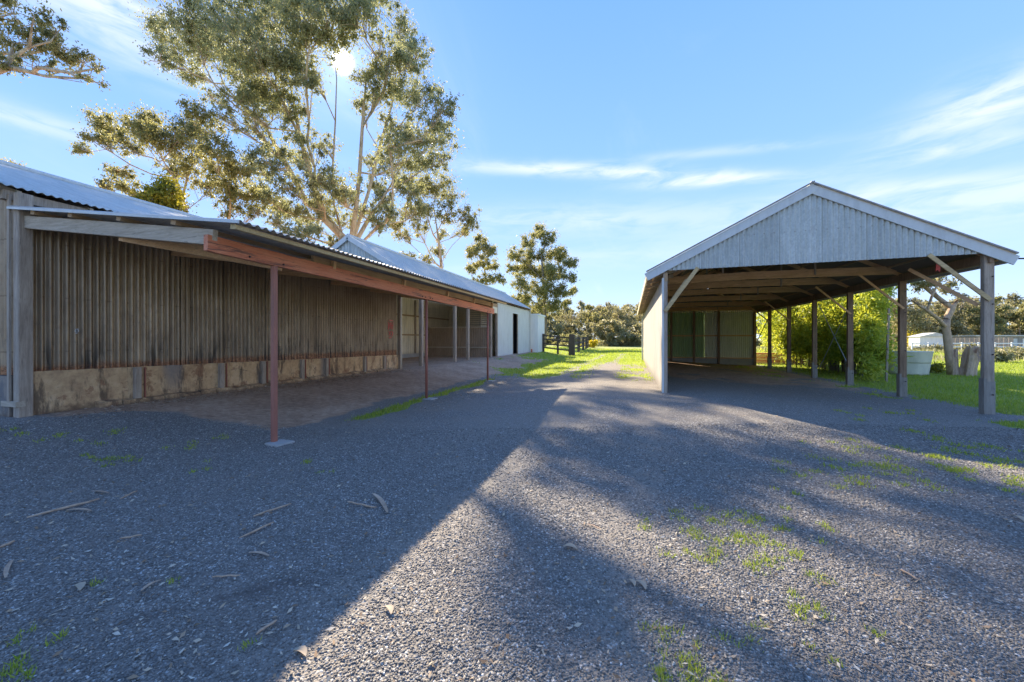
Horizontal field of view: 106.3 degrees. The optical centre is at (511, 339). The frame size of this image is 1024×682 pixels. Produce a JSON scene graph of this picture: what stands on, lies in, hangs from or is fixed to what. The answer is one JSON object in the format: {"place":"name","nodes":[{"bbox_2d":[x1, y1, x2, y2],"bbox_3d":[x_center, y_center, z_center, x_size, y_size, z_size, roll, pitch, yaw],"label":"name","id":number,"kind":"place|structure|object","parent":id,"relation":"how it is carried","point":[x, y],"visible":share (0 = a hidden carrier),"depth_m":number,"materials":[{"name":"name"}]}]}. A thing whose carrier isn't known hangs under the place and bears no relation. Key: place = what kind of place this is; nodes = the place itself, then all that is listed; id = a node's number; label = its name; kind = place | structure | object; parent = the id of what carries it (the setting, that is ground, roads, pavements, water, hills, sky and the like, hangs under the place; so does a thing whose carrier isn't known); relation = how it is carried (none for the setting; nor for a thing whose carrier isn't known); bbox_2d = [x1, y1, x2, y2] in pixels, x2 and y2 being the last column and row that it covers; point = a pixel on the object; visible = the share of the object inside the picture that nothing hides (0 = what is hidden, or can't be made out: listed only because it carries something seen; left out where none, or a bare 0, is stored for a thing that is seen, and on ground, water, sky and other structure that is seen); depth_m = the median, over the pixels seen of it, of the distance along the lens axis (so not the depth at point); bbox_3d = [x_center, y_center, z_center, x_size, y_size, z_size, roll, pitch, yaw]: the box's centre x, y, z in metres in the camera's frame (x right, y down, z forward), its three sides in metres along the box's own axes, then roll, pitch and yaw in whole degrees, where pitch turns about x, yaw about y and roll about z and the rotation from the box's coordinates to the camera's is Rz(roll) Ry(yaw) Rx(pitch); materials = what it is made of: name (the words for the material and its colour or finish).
{"place":"outdoors","nodes":[
{"label":"outdoors","id":0,"kind":"place"},
{"bbox_2d":[0,340,1023,681],"bbox_3d":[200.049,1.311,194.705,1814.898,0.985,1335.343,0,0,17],"label":"ground","id":1,"kind":"structure","parent":0,"point":[518,402],"depth_m":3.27,"materials":[{"name":"grey gravel"}]},
{"bbox_2d":[0,540,14,546],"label":"stick","id":2,"kind":"object","parent":1,"relation":"on","point":[7,543],"visible":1,"depth_m":2.78,"materials":[{"name":"brown wood"}]},
{"bbox_2d":[3,559,13,577],"bbox_3d":[-3.255,1.477,2.477,0.281,0.011,0.027,0,0,43],"label":"bark strip","id":3,"kind":"object","parent":1,"relation":"on","point":[6,569],"visible":1,"depth_m":2.47,"materials":[{"name":"brown wood"}]},
{"bbox_2d":[0,157,26,166],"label":"gum tree","id":4,"kind":"object","parent":1,"relation":"on","point":[13,162],"visible":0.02,"depth_m":28.07,"materials":[{"name":"green plant"}]},
{"bbox_2d":[0,0,111,91],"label":"gum tree","id":5,"kind":"object","parent":1,"relation":"on","point":[14,60],"visible":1,"depth_m":13.47,"materials":[{"name":"green plant"}]},
{"bbox_2d":[27,498,99,517],"bbox_3d":[-3.940,1.482,3.386,0.029,0.023,0.424,0,0,29],"label":"stick","id":6,"kind":"object","parent":1,"relation":"on","point":[61,508],"visible":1,"depth_m":3.37,"materials":[{"name":"brown wood"}]},
{"bbox_2d":[67,508,91,510],"bbox_3d":[-3.771,1.485,3.350,0.231,0.014,0.036,0,0,3],"label":"bark strip","id":7,"kind":"object","parent":1,"relation":"on","point":[86,509],"visible":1,"depth_m":3.35,"materials":[{"name":"brown wood"}]},
{"bbox_2d":[74,582,85,590],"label":"fallen leaf","id":8,"kind":"object","parent":1,"relation":"on","point":[80,585],"visible":1,"depth_m":2.30,"materials":[{"name":"white plant"}]},
{"bbox_2d":[119,534,141,538],"bbox_3d":[-2.865,1.483,2.886,0.123,0.017,0.016,0,0,-27],"label":"stick","id":9,"kind":"object","parent":1,"relation":"on","point":[130,536],"visible":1,"depth_m":2.88,"materials":[{"name":"brown wood"}]},
{"bbox_2d":[141,579,160,590],"bbox_3d":[-2.183,1.481,2.320,0.027,0.011,0.104,0,0,14],"label":"bark strip","id":10,"kind":"object","parent":1,"relation":"on","point":[147,585],"visible":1,"depth_m":2.32,"materials":[{"name":"brown wood"}]},
{"bbox_2d":[129,165,198,212],"bbox_3d":[-19.722,-3.582,21.547,2.715,9.720,10.547,0,0,-45],"label":"round bush","id":11,"kind":"object","parent":1,"relation":"on","point":[165,191],"visible":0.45,"depth_m":18.50,"materials":[{"name":"green plant"}]},
{"bbox_2d":[66,94,272,223],"bbox_3d":[-21.989,-6.936,22.994,14.741,16.436,8.388,0,0,-6],"label":"gum tree","id":12,"kind":"object","parent":1,"relation":"on","point":[147,128],"visible":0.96,"depth_m":22.36,"materials":[{"name":"green plant"}]},
{"bbox_2d":[212,574,239,577],"bbox_3d":[-1.786,1.478,2.400,0.164,0.013,0.014,0,0,-4],"label":"stick","id":13,"kind":"object","parent":1,"relation":"on","point":[233,575],"visible":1,"depth_m":2.40,"materials":[{"name":"brown wood"}]},
{"bbox_2d":[0,160,507,446],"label":"corrugated shed","id":14,"kind":"structure","parent":1,"relation":"on","point":[108,298],"depth_m":7.13,"materials":[{"name":"metal"}]},
{"bbox_2d":[239,522,273,537],"bbox_3d":[-1.980,1.479,2.989,0.019,0.019,0.269,0,0,22],"label":"stick","id":15,"kind":"object","parent":1,"relation":"on","point":[257,529],"visible":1,"depth_m":2.98,"materials":[{"name":"brown wood"}]},
{"bbox_2d":[248,551,268,555],"bbox_3d":[-1.748,1.480,2.659,0.172,0.011,0.027,0,0,13],"label":"bark strip","id":16,"kind":"object","parent":1,"relation":"on","point":[261,552],"visible":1,"depth_m":2.66,"materials":[{"name":"brown wood"}]},
{"bbox_2d":[256,619,276,634],"bbox_3d":[-1.264,1.480,1.977,0.017,0.020,0.110,0,0,23],"label":"stick","id":17,"kind":"object","parent":1,"relation":"on","point":[266,626],"visible":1,"depth_m":1.97,"materials":[{"name":"brown wood"}]},
{"bbox_2d":[253,503,290,516],"bbox_3d":[-2.073,1.475,3.331,0.021,0.019,0.297,0,0,38],"label":"stick","id":18,"kind":"object","parent":1,"relation":"on","point":[271,509],"visible":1,"depth_m":3.32,"materials":[{"name":"brown wood"}]},
{"bbox_2d":[128,0,465,246],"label":"gum tree","id":19,"kind":"object","parent":1,"relation":"on","point":[259,55],"visible":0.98,"depth_m":23.73,"materials":[{"name":"green plant"}]},
{"bbox_2d":[293,645,306,655],"bbox_3d":[-1.000,1.478,1.829,0.086,0.014,0.035,0,0,23],"label":"fallen leaf","id":20,"kind":"object","parent":1,"relation":"on","point":[302,649],"visible":1,"depth_m":1.83,"materials":[{"name":"white plant"}]},
{"bbox_2d":[348,501,376,507],"bbox_3d":[-1.343,1.477,3.436,0.331,0.018,0.023,0,0,23],"label":"stick","id":21,"kind":"object","parent":1,"relation":"on","point":[362,504],"visible":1,"depth_m":3.43,"materials":[{"name":"brown wood"}]},
{"bbox_2d":[372,493,387,511],"bbox_3d":[-1.190,1.474,3.494,0.045,0.016,0.484,0,0,-33],"label":"bark strip","id":22,"kind":"object","parent":1,"relation":"on","point":[381,501],"visible":1,"depth_m":3.48,"materials":[{"name":"brown wood"}]},
{"bbox_2d":[385,604,393,613],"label":"fallen leaf","id":23,"kind":"object","parent":1,"relation":"on","point":[390,608],"visible":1,"depth_m":2.11,"materials":[{"name":"white plant"}]},
{"bbox_2d":[331,233,530,365],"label":"stable block","id":24,"kind":"structure","parent":1,"relation":"on","point":[454,332],"depth_m":25.96,"materials":[{"name":"metal"}]},
{"bbox_2d":[381,169,481,268],"bbox_3d":[-7.229,-7.421,33.281,8.045,17.404,9.362,0,0,-16],"label":"gum tree","id":25,"kind":"object","parent":1,"relation":"on","point":[436,191],"visible":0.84,"depth_m":32.87,"materials":[{"name":"green plant"}]},
{"bbox_2d":[463,229,507,285],"bbox_3d":[-3.154,-5.107,41.831,4.651,12.776,5.602,0,0,-13],"label":"gum tree","id":26,"kind":"object","parent":1,"relation":"on","point":[471,250],"visible":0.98,"depth_m":40.29,"materials":[{"name":"green plant"}]},
{"bbox_2d":[0,406,1023,681],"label":"weeds","id":27,"kind":"object","parent":1,"relation":"on","point":[714,560],"visible":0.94,"depth_m":3.02,"materials":[{"name":"green plant"}]},
{"bbox_2d":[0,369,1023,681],"bbox_3d":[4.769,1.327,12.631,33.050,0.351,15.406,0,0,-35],"label":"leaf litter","id":28,"kind":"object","parent":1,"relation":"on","point":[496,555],"visible":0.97,"depth_m":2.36,"materials":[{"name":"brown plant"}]},
{"bbox_2d":[531,314,544,351],"bbox_3d":[2.058,-0.545,36.492,1.620,3.590,3.030,0,0,17],"label":"lean to","id":29,"kind":"object","parent":1,"relation":"on","point":[537,326],"visible":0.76,"depth_m":35.19,"materials":[{"name":"white metal"}]},
{"bbox_2d":[504,221,580,345],"bbox_3d":[4.748,-9.451,62.524,12.638,21.508,12.772,0,0,9],"label":"gum tree","id":30,"kind":"object","parent":1,"relation":"on","point":[547,273],"visible":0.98,"depth_m":61.67,"materials":[{"name":"green plant"}]},
{"bbox_2d":[535,298,557,320],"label":"gum tree","id":31,"kind":"object","parent":1,"relation":"on","point":[548,317],"visible":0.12,"depth_m":88.82,"materials":[{"name":"green plant"}]},
{"bbox_2d":[546,319,559,344],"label":"understorey tree","id":32,"kind":"object","parent":1,"relation":"on","point":[550,323],"visible":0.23,"depth_m":81.86,"materials":[{"name":"green plant"}]},
{"bbox_2d":[542,334,568,353],"bbox_3d":[4.272,0.532,36.243,2.898,2.142,0.232,0,0,21],"label":"rail fence","id":33,"kind":"object","parent":1,"relation":"on","point":[544,343],"visible":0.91,"depth_m":36.23,"materials":[{"name":"wood"}]},
{"bbox_2d":[547,318,569,343],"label":"understorey tree","id":34,"kind":"object","parent":1,"relation":"on","point":[558,327],"visible":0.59,"depth_m":80.67,"materials":[{"name":"green plant"}]},
{"bbox_2d":[550,307,567,320],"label":"gum tree","id":35,"kind":"object","parent":1,"relation":"on","point":[564,310],"visible":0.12,"depth_m":113.47,"materials":[{"name":"green plant"}]},
{"bbox_2d":[547,331,575,344],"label":"wattle bush","id":36,"kind":"object","parent":1,"relation":"on","point":[560,343],"visible":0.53,"depth_m":69.37,"materials":[{"name":"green plant"}]},
{"bbox_2d":[550,309,574,320],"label":"gum tree","id":37,"kind":"object","parent":1,"relation":"on","point":[572,310],"visible":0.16,"depth_m":98.77,"materials":[{"name":"green plant"}]},
{"bbox_2d":[554,310,585,330],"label":"gum tree","id":38,"kind":"object","parent":1,"relation":"on","point":[570,318],"visible":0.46,"depth_m":89.73,"materials":[{"name":"green plant"}]},
{"bbox_2d":[563,543,576,548],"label":"fallen leaf","id":39,"kind":"object","parent":1,"relation":"on","point":[571,545],"visible":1,"depth_m":2.76,"materials":[{"name":"white plant"}]},
{"bbox_2d":[568,334,574,355],"bbox_3d":[5.577,0.550,35.804,0.550,2.100,0.500,0,0,17],"label":"strainer post","id":40,"kind":"object","parent":1,"relation":"on","point":[572,344],"visible":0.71,"depth_m":35.56,"materials":[{"name":"brown wood"}]},
{"bbox_2d":[563,322,585,344],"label":"understorey tree","id":41,"kind":"object","parent":1,"relation":"on","point":[573,326],"visible":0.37,"depth_m":84.89,"materials":[{"name":"green plant"}]},
{"bbox_2d":[564,307,591,329],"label":"gum tree","id":42,"kind":"object","parent":1,"relation":"on","point":[568,309],"visible":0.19,"depth_m":111.43,"materials":[{"name":"green plant"}]},
{"bbox_2d":[575,336,588,351],"bbox_3d":[8.972,0.578,49.137,0.380,2.032,25.140,0,0,15],"label":"rail fence","id":43,"kind":"object","parent":1,"relation":"on","point":[586,341],"visible":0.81,"depth_m":49.01,"materials":[{"name":"brown wood"}]},
{"bbox_2d":[569,332,601,346],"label":"wattle bush","id":44,"kind":"object","parent":1,"relation":"on","point":[581,339],"visible":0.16,"depth_m":74.14,"materials":[{"name":"green plant"}]},
{"bbox_2d":[577,322,598,340],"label":"understorey tree","id":45,"kind":"object","parent":1,"relation":"on","point":[587,329],"visible":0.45,"depth_m":83.97,"materials":[{"name":"green plant"}]},
{"bbox_2d":[580,339,599,347],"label":"wattle bush","id":46,"kind":"object","parent":1,"relation":"on","point":[592,344],"visible":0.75,"depth_m":65.50,"materials":[{"name":"yellow plant"}]},
{"bbox_2d":[574,300,614,334],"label":"gum tree","id":47,"kind":"object","parent":1,"relation":"on","point":[582,305],"visible":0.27,"depth_m":105.03,"materials":[{"name":"green plant"}]},
{"bbox_2d":[582,302,607,333],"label":"gum tree","id":48,"kind":"object","parent":1,"relation":"on","point":[596,316],"visible":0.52,"depth_m":91.92,"materials":[{"name":"green plant"}]},
{"bbox_2d":[591,301,613,316],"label":"gum tree","id":49,"kind":"object","parent":1,"relation":"on","point":[607,304],"visible":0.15,"depth_m":103.10,"materials":[{"name":"green plant"}]},
{"bbox_2d":[597,317,624,336],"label":"gum tree","id":50,"kind":"object","parent":1,"relation":"on","point":[609,320],"visible":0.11,"depth_m":94.74,"materials":[{"name":"green plant"}]},
{"bbox_2d":[589,318,634,345],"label":"understorey tree","id":51,"kind":"object","parent":1,"relation":"on","point":[622,335],"visible":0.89,"depth_m":80.26,"materials":[{"name":"green plant"}]},
{"bbox_2d":[598,304,637,331],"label":"gum tree","id":52,"kind":"object","parent":1,"relation":"on","point":[619,311],"visible":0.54,"depth_m":93.47,"materials":[{"name":"green plant"}]},
{"bbox_2d":[602,319,634,345],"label":"understorey tree","id":53,"kind":"object","parent":1,"relation":"on","point":[610,334],"visible":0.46,"depth_m":80.43,"materials":[{"name":"green plant"}]},
{"bbox_2d":[613,302,640,323],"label":"gum tree","id":54,"kind":"object","parent":1,"relation":"on","point":[635,308],"visible":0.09,"depth_m":107.98,"materials":[{"name":"green plant"}]},
{"bbox_2d":[622,311,643,323],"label":"gum tree","id":55,"kind":"object","parent":1,"relation":"on","point":[638,318],"visible":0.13,"depth_m":96.83,"materials":[{"name":"green plant"}]},
{"bbox_2d":[626,323,641,346],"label":"understorey tree","id":56,"kind":"object","parent":1,"relation":"on","point":[635,340],"visible":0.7,"depth_m":79.88,"materials":[{"name":"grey plant"}]},
{"bbox_2d":[636,580,646,589],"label":"fallen leaf","id":57,"kind":"object","parent":1,"relation":"on","point":[643,583],"visible":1,"depth_m":2.32,"materials":[{"name":"white plant"}]},
{"bbox_2d":[554,335,908,346],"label":"undergrowth","id":58,"kind":"object","parent":1,"relation":"on","point":[603,342],"visible":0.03,"depth_m":85.98,"materials":[{"name":"green plant"}]},
{"bbox_2d":[756,321,767,346],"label":"understorey tree","id":59,"kind":"object","parent":1,"relation":"on","point":[758,343],"visible":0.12,"depth_m":80.97,"materials":[{"name":"green plant"}]},
{"bbox_2d":[756,353,805,363],"bbox_3d":[16.131,1.145,23.377,2.956,0.635,0.460,0,0,17],"label":"board stack","id":60,"kind":"object","parent":1,"relation":"on","point":[761,357],"visible":0.32,"depth_m":23.27,"materials":[{"name":"brown wood"}]},
{"bbox_2d":[637,180,1019,414],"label":"open hay shed","id":61,"kind":"structure","parent":1,"relation":"on","point":[813,242],"depth_m":9.38,"materials":[{"name":"metal"}]},
{"bbox_2d":[890,297,1023,305],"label":"power cable","id":62,"kind":"object","parent":61,"relation":"attached to","point":[960,301],"visible":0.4,"depth_m":14.48,"materials":[{"name":"black rubber"}]},
{"bbox_2d":[756,283,913,381],"bbox_3d":[15.611,-1.207,19.282,5.824,6.028,14.239,0,0,17],"label":"bamboo clump","id":63,"kind":"object","parent":1,"relation":"on","point":[870,330],"visible":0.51,"depth_m":15.90,"materials":[{"name":"green plant"}]},
{"bbox_2d":[885,308,889,381],"bbox_3d":[13.259,0.225,13.557,0.391,2.659,0.073,0,0,-34],"label":"leaning stake","id":64,"kind":"object","parent":1,"relation":"on","point":[887,345],"visible":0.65,"depth_m":13.54,"materials":[{"name":"grey wood"}]},
{"bbox_2d":[885,351,933,374],"bbox_3d":[17.111,1.029,16.667,1.654,1.043,1.655,0,0,17],"label":"water tank","id":65,"kind":"object","parent":1,"relation":"on","point":[919,362],"visible":0.49,"depth_m":16.01,"materials":[{"name":"white plastic"}]},
{"bbox_2d":[900,569,919,579],"bbox_3d":[2.511,1.485,2.423,0.013,0.014,0.112,0,0,1],"label":"stick","id":66,"kind":"object","parent":1,"relation":"on","point":[913,576],"visible":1,"depth_m":2.42,"materials":[{"name":"brown wood"}]},
{"bbox_2d":[890,297,933,341],"bbox_3d":[64.684,-3.039,65.470,9.550,9.608,8.008,0,0,39],"label":"gum tree","id":67,"kind":"object","parent":1,"relation":"on","point":[911,323],"visible":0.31,"depth_m":63.64,"materials":[{"name":"green plant"}]},
{"bbox_2d":[890,303,941,343],"bbox_3d":[67.928,-2.441,65.799,9.340,8.399,7.832,0,0,-24],"label":"gum tree","id":68,"kind":"object","parent":1,"relation":"on","point":[911,311],"visible":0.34,"depth_m":63.94,"materials":[{"name":"green plant"}]},
{"bbox_2d":[907,329,928,346],"bbox_3d":[64.153,0.112,60.154,5.967,3.523,3.514,0,0,-9],"label":"wattle bush","id":69,"kind":"object","parent":1,"relation":"on","point":[908,334],"visible":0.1,"depth_m":60.31,"materials":[{"name":"yellow plant"}]},
{"bbox_2d":[907,343,943,350],"bbox_3d":[54.112,0.934,49.976,3.949,1.220,3.251,0,0,2],"label":"scrub bush","id":70,"kind":"object","parent":1,"relation":"on","point":[938,347],"visible":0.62,"depth_m":49.33,"materials":[{"name":"green plant"}]},
{"bbox_2d":[908,333,952,345],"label":"farm shed","id":71,"kind":"structure","parent":1,"relation":"on","point":[928,337],"depth_m":57.16,"materials":[{"name":"white metal"}]},
{"bbox_2d":[929,361,945,373],"bbox_3d":[18.746,1.242,17.077,1.337,0.601,1.232,0,0,-18],"label":"shrub","id":72,"kind":"object","parent":1,"relation":"on","point":[936,367],"visible":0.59,"depth_m":16.77,"materials":[{"name":"green plant"}]},
{"bbox_2d":[907,275,969,374],"bbox_3d":[17.729,-0.761,16.087,2.052,4.830,1.803,0,0,-37],"label":"dead gum tree","id":73,"kind":"object","parent":1,"relation":"on","point":[945,322],"visible":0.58,"depth_m":15.94,"materials":[{"name":"grey wood"}]},
{"bbox_2d":[922,325,955,337],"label":"understorey tree","id":74,"kind":"object","parent":1,"relation":"on","point":[935,329],"visible":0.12,"depth_m":70.56,"materials":[{"name":"green plant"}]},
{"bbox_2d":[908,294,977,326],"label":"gum tree","id":75,"kind":"object","parent":1,"relation":"on","point":[939,313],"visible":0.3,"depth_m":70.22,"materials":[{"name":"green plant"}]},
{"bbox_2d":[920,295,979,334],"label":"gum tree","id":76,"kind":"object","parent":1,"relation":"on","point":[964,314],"visible":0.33,"depth_m":68.56,"materials":[{"name":"green plant"}]},
{"bbox_2d":[935,322,976,337],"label":"understorey tree","id":77,"kind":"object","parent":1,"relation":"on","point":[963,331],"visible":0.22,"depth_m":67.73,"materials":[{"name":"green plant"}]},
{"bbox_2d":[947,345,979,375],"bbox_3d":[18.652,0.884,15.876,0.932,1.332,0.692,0,0,50],"label":"tree stump","id":78,"kind":"object","parent":1,"relation":"on","point":[970,360],"visible":0.84,"depth_m":15.71,"materials":[{"name":"grey wood"}]},
{"bbox_2d":[954,343,979,349],"bbox_3d":[59.908,0.921,50.191,3.796,1.247,3.444,0,0,-31],"label":"scrub bush","id":79,"kind":"object","parent":1,"relation":"on","point":[971,344],"visible":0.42,"depth_m":49.86,"materials":[{"name":"green plant"}]},
{"bbox_2d":[911,342,1023,349],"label":"white fence","id":80,"kind":"object","parent":1,"relation":"on","point":[961,343],"visible":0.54,"depth_m":49.90,"materials":[{"name":"white wood"}]},
{"bbox_2d":[962,320,979,334],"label":"understorey tree","id":81,"kind":"object","parent":1,"relation":"on","point":[975,326],"visible":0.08,"depth_m":72.67,"materials":[{"name":"green plant"}]},
{"bbox_2d":[952,337,1013,347],"bbox_3d":[63.257,0.625,52.019,6.970,1.750,0.030,0,0,17],"label":"paling fence","id":82,"kind":"object","parent":1,"relation":"on","point":[997,340],"visible":0.31,"depth_m":51.51,"materials":[{"name":"grey wood"}]},
{"bbox_2d":[961,297,1008,326],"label":"gum tree","id":83,"kind":"object","parent":1,"relation":"on","point":[995,303],"visible":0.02,"depth_m":84.35,"materials":[{"name":"green plant"}]},
{"bbox_2d":[959,293,1015,334],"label":"gum tree","id":84,"kind":"object","parent":1,"relation":"on","point":[999,323],"visible":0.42,"depth_m":65.92,"materials":[{"name":"green plant"}]},
{"bbox_2d":[952,335,1023,347],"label":"farm shed","id":85,"kind":"structure","parent":1,"relation":"on","point":[1018,338],"depth_m":55.48,"materials":[{"name":"metal"}]},
{"bbox_2d":[960,349,1018,361],"bbox_3d":[31.569,0.949,25.540,2.580,1.189,2.512,0,0,-8],"label":"scrub bush","id":86,"kind":"object","parent":1,"relation":"on","point":[1001,356],"visible":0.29,"depth_m":24.78,"materials":[{"name":"green plant"}]},
{"bbox_2d":[974,327,1017,334],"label":"understorey tree","id":87,"kind":"object","parent":1,"relation":"on","point":[1007,332],"visible":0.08,"depth_m":68.45,"materials":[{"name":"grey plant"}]},
{"bbox_2d":[972,304,1022,334],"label":"gum tree","id":88,"kind":"object","parent":1,"relation":"on","point":[1008,312],"visible":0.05,"depth_m":70.53,"materials":[{"name":"green plant"}]},
{"bbox_2d":[977,344,1023,358],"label":"scrub bush","id":89,"kind":"object","parent":1,"relation":"on","point":[1019,351],"visible":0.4,"depth_m":28.67,"materials":[{"name":"green plant"}]},
{"bbox_2d":[996,300,1023,334],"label":"gum tree","id":90,"kind":"object","parent":1,"relation":"on","point":[1013,316],"visible":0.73,"depth_m":68.78,"materials":[{"name":"green plant"}]},
{"bbox_2d":[997,290,1023,324],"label":"gum tree","id":91,"kind":"object","parent":1,"relation":"on","point":[1015,299],"visible":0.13,"depth_m":85.33,"materials":[{"name":"green plant"}]},
{"bbox_2d":[1003,299,1020,311],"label":"gum tree","id":92,"kind":"object","parent":1,"relation":"on","point":[1012,305],"visible":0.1,"depth_m":94.76,"materials":[{"name":"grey plant"}]},
{"bbox_2d":[1009,514,1023,520],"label":"fallen leaf","id":93,"kind":"object","parent":1,"relation":"on","point":[1020,517],"visible":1,"depth_m":3.19,"materials":[{"name":"white plant"}]},
{"bbox_2d":[0,0,1023,339],"label":"sky","id":94,"kind":"structure","parent":0,"point":[639,132],"materials":[{"name":"blue"}]},
{"bbox_2d":[344,346,1023,428],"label":"grass","id":95,"kind":"structure","parent":0,"point":[1003,406],"depth_m":14.67,"materials":[{"name":"green plant"}]},
{"bbox_2d":[756,345,1023,361],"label":"dry grass","id":96,"kind":"structure","parent":0,"point":[936,357],"depth_m":41.78,"materials":[{"name":"beige plant"}]}
]}

